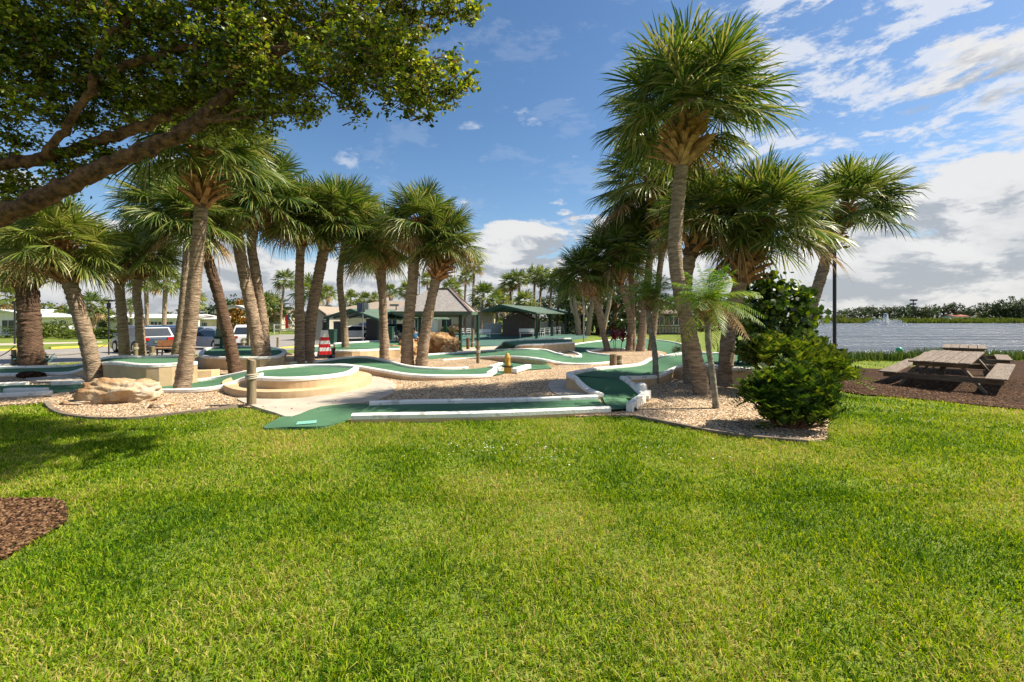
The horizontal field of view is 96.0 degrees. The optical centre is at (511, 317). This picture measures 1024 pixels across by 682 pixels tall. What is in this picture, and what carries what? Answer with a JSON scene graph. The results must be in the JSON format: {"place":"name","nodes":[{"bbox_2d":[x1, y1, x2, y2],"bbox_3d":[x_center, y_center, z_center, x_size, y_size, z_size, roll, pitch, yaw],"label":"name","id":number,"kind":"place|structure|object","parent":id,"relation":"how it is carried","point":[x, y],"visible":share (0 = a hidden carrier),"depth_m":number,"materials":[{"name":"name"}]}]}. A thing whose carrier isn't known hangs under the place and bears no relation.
{"place":"outdoors","nodes":[
{"label":"outdoors","id":0,"kind":"place"},
{"bbox_2d":[26,365,199,382],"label":"path","id":1,"kind":"structure","parent":0,"point":[47,379],"depth_m":11.65,"materials":[{"name":"concrete"}]},
{"bbox_2d":[101,222,183,354],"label":"cabbage palm","id":2,"kind":"object","parent":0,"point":[169,259],"visible":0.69,"depth_m":18.39,"materials":[{"name":"green plant"}]},
{"bbox_2d":[0,334,318,365],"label":"road","id":3,"kind":"structure","parent":0,"point":[286,340],"depth_m":25.03,"materials":[{"name":"grey asphalt"}]},
{"bbox_2d":[110,325,173,352],"bbox_3d":[-20.062,1.166,24.995,4.189,1.478,1.910,0,0,32],"label":"parked car","id":4,"kind":"object","parent":3,"relation":"on","point":[154,334],"visible":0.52,"depth_m":24.10,"materials":[{"name":"white paint"}]},
{"bbox_2d":[196,328,233,346],"bbox_3d":[-19.044,1.365,29.496,4.189,1.320,1.910,0,0,25],"label":"parked car","id":5,"kind":"object","parent":3,"relation":"on","point":[204,338],"visible":0.21,"depth_m":28.72,"materials":[{"name":"silver metal"}]},
{"bbox_2d":[234,325,250,345],"bbox_3d":[-17.365,1.261,30.492,1.910,1.566,4.189,0,0,-23],"label":"parked car","id":6,"kind":"object","parent":3,"relation":"on","point":[240,332],"visible":0.22,"depth_m":28.66,"materials":[{"name":"white paint"}]},
{"bbox_2d":[238,377,395,416],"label":"path","id":7,"kind":"structure","parent":0,"point":[376,388],"depth_m":8.56,"materials":[{"name":"concrete"}]},
{"bbox_2d":[315,320,333,358],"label":"striped tower","id":8,"kind":"structure","parent":0,"point":[324,349],"depth_m":19.25,"materials":[{"name":"red metal"}]},
{"bbox_2d":[330,336,398,344],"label":"pavement","id":9,"kind":"structure","parent":0,"point":[353,339],"depth_m":43.13,"materials":[{"name":"concrete"}]},
{"bbox_2d":[366,319,377,339],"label":"bin","id":10,"kind":"object","parent":9,"relation":"on","point":[371,329],"visible":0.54,"depth_m":41.63,"materials":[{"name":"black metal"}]},
{"bbox_2d":[323,308,449,339],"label":"carport","id":11,"kind":"object","parent":9,"relation":"on","point":[373,314],"visible":0.46,"depth_m":41.29,"materials":[{"name":"green metal"}]},
{"bbox_2d":[314,346,497,356],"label":"path","id":12,"kind":"structure","parent":0,"point":[474,348],"depth_m":27.63,"materials":[{"name":"concrete"}]},
{"bbox_2d":[393,288,478,350],"bbox_3d":[-4.256,0.101,27.406,4.517,3.672,4.368,0,0,0],"label":"gazebo","id":13,"kind":"object","parent":12,"relation":"on","point":[450,302],"visible":0.6,"depth_m":25.94,"materials":[{"name":"grey paint"}]},
{"bbox_2d":[0,349,830,442],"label":"gravel bed","id":14,"kind":"object","parent":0,"point":[632,357],"visible":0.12,"depth_m":8.99,"materials":[{"name":"beige gravel"}]},
{"bbox_2d":[0,380,83,396],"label":"putting hole","id":15,"kind":"object","parent":14,"relation":"on","point":[16,389],"visible":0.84,"depth_m":10.03,"materials":[{"name":"fabric"}]},
{"bbox_2d":[0,193,139,381],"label":"cabbage palm","id":16,"kind":"object","parent":14,"relation":"on","point":[57,254],"visible":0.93,"depth_m":10.91,"materials":[{"name":"green plant"}]},
{"bbox_2d":[0,355,219,385],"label":"putting hole","id":17,"kind":"object","parent":14,"relation":"on","point":[161,369],"visible":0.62,"depth_m":11.26,"materials":[{"name":"concrete"}]},
{"bbox_2d":[72,377,163,403],"bbox_3d":[-7.319,1.402,8.651,1.394,0.589,0.804,2,0,-6],"label":"boulder","id":18,"kind":"object","parent":14,"relation":"on","point":[103,390],"visible":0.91,"depth_m":8.41,"materials":[{"name":"beige stone"}]},
{"bbox_2d":[114,169,256,373],"bbox_3d":[-8.888,-1.263,12.678,3.283,6.171,3.234,0,0,0],"label":"cabbage palm","id":19,"kind":"object","parent":14,"relation":"on","point":[177,231],"visible":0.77,"depth_m":12.54,"materials":[{"name":"green plant"}]},
{"bbox_2d":[97,81,300,388],"bbox_3d":[-6.496,-1.617,9.741,3.340,6.840,3.608,0,0,0],"label":"cabbage palm","id":20,"kind":"object","parent":14,"relation":"on","point":[202,174],"visible":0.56,"depth_m":9.64,"materials":[{"name":"green plant"}]},
{"bbox_2d":[161,366,268,392],"bbox_3d":[-7.527,1.428,10.292,4.119,0.465,1.810,0,0,-9],"label":"putting hole","id":21,"kind":"object","parent":14,"relation":"on","point":[210,384],"visible":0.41,"depth_m":10.10,"materials":[{"name":"carpet"}]},
{"bbox_2d":[150,142,300,356],"bbox_3d":[-8.464,-2.032,14.287,4.335,7.738,3.798,0,0,-33],"label":"cabbage palm","id":22,"kind":"object","parent":14,"relation":"on","point":[257,342],"visible":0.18,"depth_m":14.14,"materials":[{"name":"green plant"}]},
{"bbox_2d":[194,346,293,369],"bbox_3d":[-10.222,1.533,17.692,3.303,0.684,9.182,0,0,-31],"label":"putting hole","id":23,"kind":"object","parent":14,"relation":"on","point":[214,357],"visible":0.71,"depth_m":14.44,"materials":[{"name":"concrete"}]},
{"bbox_2d":[245,358,257,405],"bbox_3d":[-4.652,1.210,8.229,0.206,0.980,0.206,0,0,0],"label":"wooden post","id":24,"kind":"object","parent":14,"relation":"on","point":[251,376],"visible":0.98,"depth_m":8.16,"materials":[{"name":"brown wood"}]},
{"bbox_2d":[208,136,315,355],"bbox_3d":[-8.140,-2.004,14.644,4.160,7.668,4.200,0,0,0],"label":"cabbage palm","id":25,"kind":"object","parent":14,"relation":"on","point":[255,270],"visible":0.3,"depth_m":14.57,"materials":[{"name":"green plant"}]},
{"bbox_2d":[222,364,371,398],"bbox_3d":[-4.855,1.432,10.718,3.173,0.473,3.845,0,0,-35],"label":"putting hole","id":26,"kind":"object","parent":14,"relation":"on","point":[292,381],"visible":0.81,"depth_m":9.52,"materials":[{"name":"concrete"}]},
{"bbox_2d":[257,169,349,363],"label":"cabbage palm","id":27,"kind":"object","parent":14,"relation":"on","point":[299,341],"visible":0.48,"depth_m":15.75,"materials":[{"name":"green plant"}]},
{"bbox_2d":[269,168,387,362],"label":"cabbage palm","id":28,"kind":"object","parent":14,"relation":"on","point":[348,197],"visible":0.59,"depth_m":16.18,"materials":[{"name":"green plant"}]},
{"bbox_2d":[312,174,384,347],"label":"cabbage palm","id":29,"kind":"object","parent":14,"relation":"on","point":[343,320],"visible":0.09,"depth_m":20.23,"materials":[{"name":"green plant"}]},
{"bbox_2d":[333,340,399,357],"bbox_3d":[-7.133,1.660,22.466,3.175,0.802,9.468,0,0,-15],"label":"putting hole","id":30,"kind":"object","parent":14,"relation":"on","point":[364,348],"visible":0.71,"depth_m":19.76,"materials":[{"name":"concrete"}]},
{"bbox_2d":[336,237,399,347],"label":"cabbage palm","id":31,"kind":"object","parent":14,"relation":"on","point":[348,266],"visible":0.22,"depth_m":19.69,"materials":[{"name":"green plant"}]},
{"bbox_2d":[335,199,420,359],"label":"cabbage palm","id":32,"kind":"object","parent":14,"relation":"on","point":[373,257],"visible":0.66,"depth_m":16.78,"materials":[{"name":"green plant"}]},
{"bbox_2d":[366,174,472,365],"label":"cabbage palm","id":33,"kind":"object","parent":14,"relation":"on","point":[423,199],"visible":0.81,"depth_m":14.97,"materials":[{"name":"green plant"}]},
{"bbox_2d":[313,356,551,380],"bbox_3d":[-2.322,1.538,14.065,8.070,0.377,5.420,0,0,-10],"label":"putting hole","id":34,"kind":"object","parent":14,"relation":"on","point":[371,365],"visible":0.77,"depth_m":13.06,"materials":[{"name":"carpet"}]},
{"bbox_2d":[416,332,460,352],"bbox_3d":[-3.956,1.470,24.510,2.405,1.433,1.640,2,0,0],"label":"boulder","id":35,"kind":"object","parent":14,"relation":"on","point":[438,340],"visible":0.48,"depth_m":23.86,"materials":[{"name":"brown stone"}]},
{"bbox_2d":[396,200,493,365],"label":"cabbage palm","id":36,"kind":"object","parent":14,"relation":"on","point":[440,266],"visible":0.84,"depth_m":15.16,"materials":[{"name":"green plant"}]},
{"bbox_2d":[263,352,753,430],"bbox_3d":[2.328,1.417,10.432,14.000,0.582,4.212,0,0,-40],"label":"putting hole","id":37,"kind":"object","parent":14,"relation":"on","point":[609,387],"visible":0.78,"depth_m":8.03,"materials":[{"name":"carpet"}]},
{"bbox_2d":[428,348,609,365],"bbox_3d":[-0.054,1.599,18.505,8.621,0.565,5.609,0,0,19],"label":"putting hole","id":38,"kind":"object","parent":14,"relation":"on","point":[537,356],"visible":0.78,"depth_m":17.98,"materials":[{"name":"carpet"}]},
{"bbox_2d":[495,338,574,352],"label":"putting hole","id":39,"kind":"object","parent":14,"relation":"on","point":[557,345],"visible":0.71,"depth_m":23.16,"materials":[{"name":"carpet"}]},
{"bbox_2d":[545,234,623,350],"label":"cabbage palm","id":40,"kind":"object","parent":14,"relation":"on","point":[569,271],"visible":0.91,"depth_m":24.55,"materials":[{"name":"green plant"}]},
{"bbox_2d":[574,217,660,350],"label":"cabbage palm","id":41,"kind":"object","parent":14,"relation":"on","point":[604,241],"visible":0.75,"depth_m":24.24,"materials":[{"name":"green plant"}]},
{"bbox_2d":[558,338,681,356],"bbox_3d":[7.122,1.814,28.391,6.715,0.853,23.755,0,0,18],"label":"putting hole","id":42,"kind":"object","parent":14,"relation":"on","point":[588,349],"visible":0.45,"depth_m":27.59,"materials":[{"name":"carpet"}]},
{"bbox_2d":[593,204,667,349],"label":"cabbage palm","id":43,"kind":"object","parent":14,"relation":"on","point":[642,233],"visible":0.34,"depth_m":24.80,"materials":[{"name":"green plant"}]},
{"bbox_2d":[607,267,676,383],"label":"date palm","id":44,"kind":"object","parent":14,"relation":"on","point":[650,293],"visible":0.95,"depth_m":10.91,"materials":[{"name":"green plant"}]},
{"bbox_2d":[581,121,718,350],"bbox_3d":[7.470,-4.428,24.496,7.490,12.911,7.683,0,0,0],"label":"cabbage palm","id":45,"kind":"object","parent":14,"relation":"on","point":[619,196],"visible":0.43,"depth_m":24.05,"materials":[{"name":"green plant"}]},
{"bbox_2d":[627,153,725,350],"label":"cabbage palm","id":46,"kind":"object","parent":14,"relation":"on","point":[660,271],"visible":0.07,"depth_m":25.05,"materials":[{"name":"green plant"}]},
{"bbox_2d":[590,0,812,395],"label":"cabbage palm","id":47,"kind":"object","parent":14,"relation":"on","point":[689,82],"visible":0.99,"depth_m":8.88,"materials":[{"name":"green plant"}]},
{"bbox_2d":[642,161,769,384],"bbox_3d":[4.564,-1.001,10.831,3.156,5.593,2.952,0,0,0],"label":"cabbage palm","id":48,"kind":"object","parent":14,"relation":"on","point":[694,243],"visible":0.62,"depth_m":10.42,"materials":[{"name":"green plant"}]},
{"bbox_2d":[658,263,764,408],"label":"date palm","id":49,"kind":"object","parent":14,"relation":"on","point":[709,305],"visible":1,"depth_m":7.87,"materials":[{"name":"green plant"}]},
{"bbox_2d":[690,142,863,385],"bbox_3d":[5.883,-1.130,10.601,3.652,5.829,4.077,0,0,0],"label":"cabbage palm","id":50,"kind":"object","parent":14,"relation":"on","point":[798,205],"visible":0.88,"depth_m":9.99,"materials":[{"name":"green plant"}]},
{"bbox_2d":[734,270,831,369],"bbox_3d":[6.852,0.241,11.790,2.837,2.995,1.846,0,0,0],"label":"sea grape bush","id":51,"kind":"object","parent":14,"relation":"on","point":[774,308],"visible":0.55,"depth_m":11.65,"materials":[{"name":"green plant"}]},
{"bbox_2d":[727,353,849,432],"bbox_3d":[4.034,1.138,6.573,1.876,1.204,1.346,0,0,0],"label":"cycad shrub","id":52,"kind":"object","parent":14,"relation":"on","point":[784,392],"visible":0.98,"depth_m":6.31,"materials":[{"name":"green plant"}]},
{"bbox_2d":[728,328,875,397],"bbox_3d":[5.896,0.954,9.660,2.644,1.455,1.916,0,0,0],"label":"cycad shrub","id":53,"kind":"object","parent":14,"relation":"on","point":[769,347],"visible":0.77,"depth_m":9.31,"materials":[{"name":"green plant"}]},
{"bbox_2d":[0,411,1023,501],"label":"grass","id":54,"kind":"structure","parent":0,"point":[912,433],"depth_m":5.18,"materials":[{"name":"green plant"}]},
{"bbox_2d":[0,318,1023,681],"bbox_3d":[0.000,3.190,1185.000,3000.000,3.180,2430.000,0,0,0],"label":"lawn","id":55,"kind":"structure","parent":0,"point":[462,560],"depth_m":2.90,"materials":[{"name":"green plant"}]},
{"bbox_2d":[0,283,16,311],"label":"broadleaf tree","id":56,"kind":"object","parent":55,"relation":"on","point":[3,304],"visible":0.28,"depth_m":54.23,"materials":[{"name":"green plant"}]},
{"bbox_2d":[0,497,68,561],"bbox_3d":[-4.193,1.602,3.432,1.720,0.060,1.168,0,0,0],"label":"mulch","id":57,"kind":"object","parent":55,"relation":"on","point":[22,546],"visible":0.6,"depth_m":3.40,"materials":[{"name":"brown wood"}]},
{"bbox_2d":[0,221,79,365],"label":"cabbage palm","id":58,"kind":"object","parent":55,"relation":"on","point":[29,342],"visible":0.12,"depth_m":14.28,"materials":[{"name":"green plant"}]},
{"bbox_2d":[0,309,114,334],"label":"house","id":59,"kind":"structure","parent":55,"relation":"on","point":[6,318],"depth_m":55.03,"materials":[{"name":"white paint"}]},
{"bbox_2d":[42,321,76,337],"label":"garden shrub","id":60,"kind":"object","parent":55,"relation":"on","point":[47,329],"visible":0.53,"depth_m":46.25,"materials":[{"name":"green plant"}]},
{"bbox_2d":[42,303,115,328],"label":"broadleaf tree","id":61,"kind":"object","parent":55,"relation":"on","point":[62,309],"visible":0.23,"depth_m":59.96,"materials":[{"name":"green plant"}]},
{"bbox_2d":[51,327,116,338],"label":"garden shrub","id":62,"kind":"object","parent":55,"relation":"on","point":[99,332],"visible":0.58,"depth_m":45.45,"materials":[{"name":"green plant"}]},
{"bbox_2d":[68,289,113,327],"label":"cabbage palm","id":63,"kind":"object","parent":55,"relation":"on","point":[94,297],"visible":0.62,"depth_m":59.86,"materials":[{"name":"green plant"}]},
{"bbox_2d":[73,224,169,354],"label":"cabbage palm","id":64,"kind":"object","parent":55,"relation":"on","point":[123,342],"visible":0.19,"depth_m":18.42,"materials":[{"name":"green plant"}]},
{"bbox_2d":[43,401,238,420],"bbox_3d":[-6.795,1.587,7.770,3.839,0.085,1.214,0,0,6],"label":"edging strip","id":65,"kind":"object","parent":55,"relation":"on","point":[50,406],"visible":0.64,"depth_m":7.40,"materials":[{"name":"concrete"}]},
{"bbox_2d":[125,277,168,324],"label":"cabbage palm","id":66,"kind":"object","parent":55,"relation":"on","point":[146,302],"visible":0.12,"depth_m":49.83,"materials":[{"name":"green plant"}]},
{"bbox_2d":[96,161,212,354],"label":"cabbage palm","id":67,"kind":"object","parent":55,"relation":"on","point":[137,199],"visible":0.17,"depth_m":17.69,"materials":[{"name":"green plant"}]},
{"bbox_2d":[103,314,216,332],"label":"house","id":68,"kind":"structure","parent":55,"relation":"on","point":[155,319],"depth_m":62.00,"materials":[{"name":"white paint"}]},
{"bbox_2d":[144,267,180,324],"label":"cabbage palm","id":69,"kind":"object","parent":55,"relation":"on","point":[164,287],"visible":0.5,"depth_m":45.83,"materials":[{"name":"green plant"}]},
{"bbox_2d":[228,298,246,328],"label":"broadleaf tree","id":70,"kind":"object","parent":55,"relation":"on","point":[236,318],"visible":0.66,"depth_m":61.60,"materials":[{"name":"orange plant"}]},
{"bbox_2d":[0,0,490,227],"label":"shade tree","id":71,"kind":"object","parent":55,"relation":"on","point":[243,49],"visible":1,"depth_m":6.69,"materials":[{"name":"green plant"}]},
{"bbox_2d":[265,289,291,331],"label":"cabbage palm","id":72,"kind":"object","parent":55,"relation":"on","point":[278,298],"visible":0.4,"depth_m":67.88,"materials":[{"name":"green plant"}]},
{"bbox_2d":[269,268,294,332],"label":"cabbage palm","id":73,"kind":"object","parent":55,"relation":"on","point":[280,285],"visible":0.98,"depth_m":59.85,"materials":[{"name":"green plant"}]},
{"bbox_2d":[286,272,329,307],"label":"broadleaf tree","id":74,"kind":"object","parent":55,"relation":"on","point":[307,283],"visible":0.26,"depth_m":69.22,"materials":[{"name":"green plant"}]},
{"bbox_2d":[304,306,339,339],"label":"building","id":75,"kind":"structure","parent":55,"relation":"on","point":[323,311],"depth_m":42.14,"materials":[{"name":"beige"}]},
{"bbox_2d":[319,284,337,306],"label":"cabbage palm","id":76,"kind":"object","parent":55,"relation":"on","point":[326,288],"visible":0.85,"depth_m":61.65,"materials":[{"name":"green plant"}]},
{"bbox_2d":[346,301,500,332],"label":"clubhouse","id":77,"kind":"structure","parent":55,"relation":"on","point":[437,324],"depth_m":60.00,"materials":[{"name":"beige"}]},
{"bbox_2d":[462,257,486,329],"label":"cabbage palm","id":78,"kind":"object","parent":55,"relation":"on","point":[480,269],"visible":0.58,"depth_m":57.85,"materials":[{"name":"green plant"}]},
{"bbox_2d":[467,281,499,332],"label":"cabbage palm","id":79,"kind":"object","parent":55,"relation":"on","point":[483,289],"visible":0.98,"depth_m":55.58,"materials":[{"name":"green plant"}]},
{"bbox_2d":[484,286,514,322],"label":"cabbage palm","id":80,"kind":"object","parent":55,"relation":"on","point":[500,294],"visible":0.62,"depth_m":57.64,"materials":[{"name":"green plant"}]},
{"bbox_2d":[498,269,521,315],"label":"cabbage palm","id":81,"kind":"object","parent":55,"relation":"on","point":[504,276],"visible":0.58,"depth_m":61.61,"materials":[{"name":"green plant"}]},
{"bbox_2d":[0,391,1023,416],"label":"grass","id":82,"kind":"structure","parent":55,"relation":"on","point":[901,408],"depth_m":8.00,"materials":[{"name":"green plant"}]},
{"bbox_2d":[500,311,534,335],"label":"shed","id":83,"kind":"structure","parent":55,"relation":"on","point":[512,325],"depth_m":50.00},
{"bbox_2d":[506,267,530,303],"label":"cabbage palm","id":84,"kind":"object","parent":55,"relation":"on","point":[518,281],"visible":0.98,"depth_m":59.62,"materials":[{"name":"green plant"}]},
{"bbox_2d":[513,289,538,313],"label":"cabbage palm","id":85,"kind":"object","parent":55,"relation":"on","point":[524,295],"visible":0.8,"depth_m":54.49,"materials":[{"name":"green plant"}]},
{"bbox_2d":[481,304,582,338],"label":"shade canopy","id":86,"kind":"object","parent":55,"relation":"on","point":[535,311],"visible":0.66,"depth_m":45.21,"materials":[{"name":"green metal"}]},
{"bbox_2d":[531,263,550,331],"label":"cabbage palm","id":87,"kind":"object","parent":55,"relation":"on","point":[537,279],"visible":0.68,"depth_m":61.85,"materials":[{"name":"green plant"}]},
{"bbox_2d":[558,287,638,334],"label":"broadleaf tree","id":88,"kind":"object","parent":55,"relation":"on","point":[623,314],"visible":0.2,"depth_m":57.76,"materials":[{"name":"green plant"}]},
{"bbox_2d":[559,284,652,335],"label":"broadleaf tree","id":89,"kind":"object","parent":55,"relation":"on","point":[615,304],"visible":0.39,"depth_m":54.15,"materials":[{"name":"green plant"}]},
{"bbox_2d":[636,309,679,332],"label":"cottage","id":90,"kind":"structure","parent":55,"relation":"on","point":[676,323],"depth_m":61.98,"materials":[{"name":"beige"}]},
{"bbox_2d":[632,414,807,444],"bbox_3d":[2.763,1.587,6.488,2.372,0.085,0.297,0,0,40],"label":"edging strip","id":91,"kind":"object","parent":55,"relation":"on","point":[692,427],"visible":0.63,"depth_m":6.29,"materials":[{"name":"concrete"}]},
{"bbox_2d":[779,149,935,325],"bbox_3d":[12.175,-1.991,17.053,4.673,8.174,4.986,0,0,0],"label":"cabbage palm","id":92,"kind":"object","parent":55,"relation":"on","point":[856,178],"visible":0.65,"depth_m":15.99,"materials":[{"name":"green plant"}]},
{"bbox_2d":[755,317,1023,322],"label":"shore grass","id":93,"kind":"structure","parent":55,"relation":"on","point":[946,320],"depth_m":233.08,"materials":[{"name":"green plant"}]},
{"bbox_2d":[904,304,940,318],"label":"broadleaf tree","id":94,"kind":"object","parent":55,"relation":"on","point":[923,312],"visible":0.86,"depth_m":267.87,"materials":[{"name":"green plant"}]},
{"bbox_2d":[834,360,1023,410],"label":"mulch","id":95,"kind":"object","parent":55,"relation":"on","point":[1017,373],"visible":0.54,"depth_m":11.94,"materials":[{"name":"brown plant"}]},
{"bbox_2d":[824,244,849,347],"bbox_3d":[10.202,-0.197,14.491,0.874,4.127,0.236,0,0,-15],"label":"lamp post","id":96,"kind":"object","parent":95,"relation":"on","point":[834,303],"visible":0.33,"depth_m":14.46,"materials":[{"name":"black metal"}]},
{"bbox_2d":[878,350,1015,393],"bbox_3d":[11.842,1.435,12.493,3.750,0.797,2.326,-2,1,-41],"label":"picnic table","id":97,"kind":"object","parent":95,"relation":"on","point":[997,374],"visible":0.98,"depth_m":11.76,"materials":[{"name":"brown wood"}]},
{"bbox_2d":[922,344,1012,369],"bbox_3d":[15.300,1.368,15.600,2.137,0.798,2.761,0,0,45],"label":"picnic table","id":98,"kind":"object","parent":95,"relation":"on","point":[998,358],"visible":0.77,"depth_m":14.81,"materials":[{"name":"wood"}]},
{"bbox_2d":[843,346,1023,360],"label":"reeds","id":99,"kind":"object","parent":55,"relation":"on","point":[1017,354],"visible":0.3,"depth_m":20.80,"materials":[{"name":"green plant"}]},
{"bbox_2d":[977,299,1023,317],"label":"broadleaf tree","id":100,"kind":"object","parent":55,"relation":"on","point":[996,306],"visible":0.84,"depth_m":255.48,"materials":[{"name":"green plant"}]},
{"bbox_2d":[0,0,1023,317],"label":"sky","id":101,"kind":"structure","parent":0,"point":[936,85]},
{"bbox_2d":[456,332,587,345],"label":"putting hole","id":102,"kind":"object","parent":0,"point":[493,340],"visible":0.45,"depth_m":44.73,"materials":[{"name":"carpet"}]},
{"bbox_2d":[548,379,588,395],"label":"path","id":103,"kind":"structure","parent":0,"point":[557,387],"depth_m":9.86,"materials":[{"name":"concrete"}]},
{"bbox_2d":[813,323,1023,353],"bbox_3d":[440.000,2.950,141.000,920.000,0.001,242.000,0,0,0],"label":"lake","id":104,"kind":"structure","parent":0,"point":[852,337],"depth_m":74.77,"materials":[{"name":"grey liquid"}]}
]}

